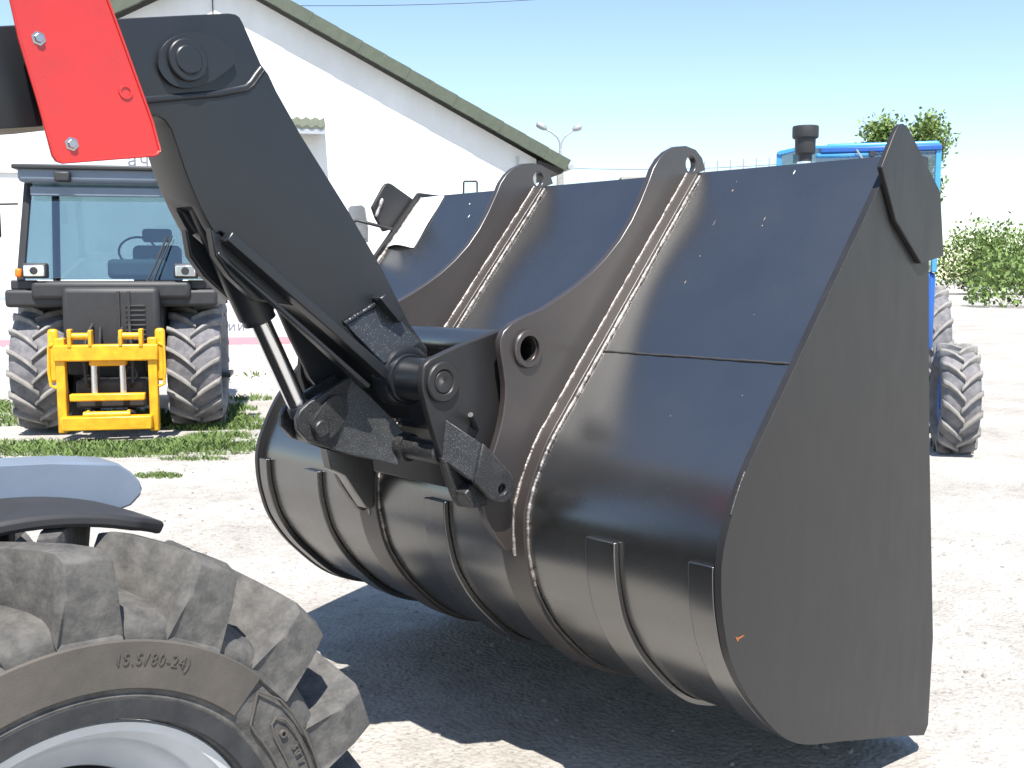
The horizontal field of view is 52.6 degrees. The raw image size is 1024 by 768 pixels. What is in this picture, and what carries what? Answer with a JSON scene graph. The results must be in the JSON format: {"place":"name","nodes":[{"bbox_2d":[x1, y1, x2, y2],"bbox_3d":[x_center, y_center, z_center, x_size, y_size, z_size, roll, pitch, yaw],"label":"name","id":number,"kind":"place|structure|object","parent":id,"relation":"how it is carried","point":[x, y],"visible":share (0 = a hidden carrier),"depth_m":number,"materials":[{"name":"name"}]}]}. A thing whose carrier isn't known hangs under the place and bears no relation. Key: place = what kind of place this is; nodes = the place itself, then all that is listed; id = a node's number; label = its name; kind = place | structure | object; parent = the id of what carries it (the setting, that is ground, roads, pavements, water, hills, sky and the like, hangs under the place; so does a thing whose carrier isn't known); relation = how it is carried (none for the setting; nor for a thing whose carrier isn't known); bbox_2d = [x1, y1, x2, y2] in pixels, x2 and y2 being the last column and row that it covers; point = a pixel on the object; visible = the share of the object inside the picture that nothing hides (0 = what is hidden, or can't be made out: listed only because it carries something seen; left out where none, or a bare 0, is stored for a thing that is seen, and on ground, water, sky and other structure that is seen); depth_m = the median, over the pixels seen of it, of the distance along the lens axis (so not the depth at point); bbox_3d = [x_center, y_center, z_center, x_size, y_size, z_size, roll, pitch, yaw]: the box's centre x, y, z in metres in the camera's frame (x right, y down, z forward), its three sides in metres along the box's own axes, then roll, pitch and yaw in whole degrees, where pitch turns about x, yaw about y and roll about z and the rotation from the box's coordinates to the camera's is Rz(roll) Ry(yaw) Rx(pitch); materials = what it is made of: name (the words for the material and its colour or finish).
{"place":"outdoors","nodes":[
{"label":"outdoors","id":0,"kind":"place"},
{"bbox_2d":[301,0,525,5],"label":"power cable","id":1,"kind":"object","parent":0,"point":[396,5],"visible":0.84,"depth_m":47.54,"materials":[{"name":"grey plastic"}]},
{"bbox_2d":[463,180,477,192],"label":"window","id":2,"kind":"structure","parent":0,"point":[470,186],"depth_m":8.58,"materials":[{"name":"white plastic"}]},
{"bbox_2d":[0,279,1023,767],"bbox_3d":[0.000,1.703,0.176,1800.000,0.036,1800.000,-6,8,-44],"label":"ground","id":3,"kind":"structure","parent":0,"point":[976,497],"depth_m":4.73,"materials":[{"name":"grey concrete"}]},
{"bbox_2d":[0,164,233,432],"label":"tractor","id":4,"kind":"object","parent":3,"relation":"on","point":[75,349],"visible":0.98,"depth_m":11.25,"materials":[{"name":"black metal"}]},
{"bbox_2d":[0,370,271,478],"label":"grass","id":5,"kind":"structure","parent":3,"relation":"on","point":[213,440],"depth_m":10.42,"materials":[{"name":"green plant"}]},
{"bbox_2d":[0,344,297,394],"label":"gravel bank","id":6,"kind":"structure","parent":3,"relation":"on","point":[257,391],"depth_m":18.38,"materials":[{"name":"grey gravel"}]},
{"bbox_2d":[0,345,297,391],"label":"bank stones","id":7,"kind":"object","parent":6,"relation":"on","point":[241,386],"visible":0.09,"depth_m":18.35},
{"bbox_2d":[0,0,514,767],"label":"loader","id":8,"kind":"object","parent":3,"relation":"on","point":[112,644],"visible":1,"depth_m":2.48,"materials":[{"name":"paint"}]},
{"bbox_2d":[255,124,943,744],"bbox_3d":[0.146,0.172,4.005,1.459,2.121,2.470,-6,8,-44],"label":"loader bucket","id":9,"kind":"object","parent":8,"relation":"attached to","point":[709,448],"visible":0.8,"depth_m":3.30,"materials":[{"name":"black paint"}]},
{"bbox_2d":[348,205,391,241],"bbox_3d":[-0.669,-0.749,4.839,0.174,0.178,0.140,-6,8,-44],"label":"rod mirror","id":10,"kind":"object","parent":9,"relation":"attached to","point":[358,215],"visible":0.72,"depth_m":4.86,"materials":[{"name":"metal"}]},
{"bbox_2d":[388,196,443,247],"bbox_3d":[-0.451,-0.753,4.819,0.226,0.246,0.223,-6,8,-44],"label":"paper sheet","id":11,"kind":"object","parent":9,"relation":"attached to","point":[410,232],"visible":1,"depth_m":4.82,"materials":[{"name":"white paper"}]},
{"bbox_2d":[0,0,573,281],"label":"gabled building","id":12,"kind":"structure","parent":3,"relation":"on","point":[369,121],"depth_m":24.08,"materials":[{"name":"white paint"}]},
{"bbox_2d":[0,142,150,172],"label":"wall banner","id":13,"kind":"object","parent":12,"relation":"attached to","point":[23,153],"depth_m":22.66,"materials":[{"name":"white plastic"}]},
{"bbox_2d":[0,282,290,346],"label":"wall banner","id":14,"kind":"object","parent":12,"relation":"attached to","point":[239,333],"depth_m":23.90,"materials":[{"name":"white plastic"}]},
{"bbox_2d":[536,121,581,184],"bbox_3d":[1.511,-5.126,33.651,1.476,6.689,0.340,0,6,0],"label":"street lamp","id":15,"kind":"object","parent":3,"relation":"on","point":[543,127],"visible":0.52,"depth_m":33.33,"materials":[{"name":"metal"}]},
{"bbox_2d":[574,146,944,169],"bbox_3d":[6.628,-6.534,30.490,11.445,0.296,0.015,4,7,31],"label":"power cable","id":16,"kind":"object","parent":15,"relation":"attached to","point":[647,169],"visible":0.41,"depth_m":32.12,"materials":[{"name":"grey plastic"}]},
{"bbox_2d":[111,441,1023,765],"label":"loose pebbles","id":17,"kind":"object","parent":3,"relation":"on","point":[983,675],"visible":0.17,"depth_m":4.75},
{"bbox_2d":[776,124,983,453],"bbox_3d":[3.867,-1.160,11.658,2.380,3.395,4.715,1,6,14],"label":"tractor","id":18,"kind":"object","parent":3,"relation":"on","point":[956,395],"visible":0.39,"depth_m":10.42,"materials":[{"name":"blue paint"}]},
{"bbox_2d":[854,106,960,202],"bbox_3d":[11.108,-4.632,29.703,2.921,6.525,3.461,5,7,38],"label":"broadleaf tree","id":19,"kind":"object","parent":3,"relation":"on","point":[931,128],"visible":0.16,"depth_m":29.05,"materials":[{"name":"green plant"}]},
{"bbox_2d":[934,211,1023,291],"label":"tree line","id":20,"kind":"object","parent":3,"relation":"on","point":[983,243],"visible":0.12,"depth_m":100.52,"materials":[{"name":"green plant"}]},
{"bbox_2d":[962,246,1023,307],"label":"hedge","id":21,"kind":"object","parent":3,"relation":"on","point":[989,278],"visible":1,"depth_m":58.87,"materials":[{"name":"green plant"}]},
{"bbox_2d":[0,0,1023,278],"label":"sky","id":22,"kind":"structure","parent":0,"point":[725,81],"materials":[{"name":"blue"}]},
{"bbox_2d":[618,158,775,179],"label":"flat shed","id":23,"kind":"structure","parent":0,"point":[631,177],"depth_m":29.69,"materials":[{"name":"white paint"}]}
]}

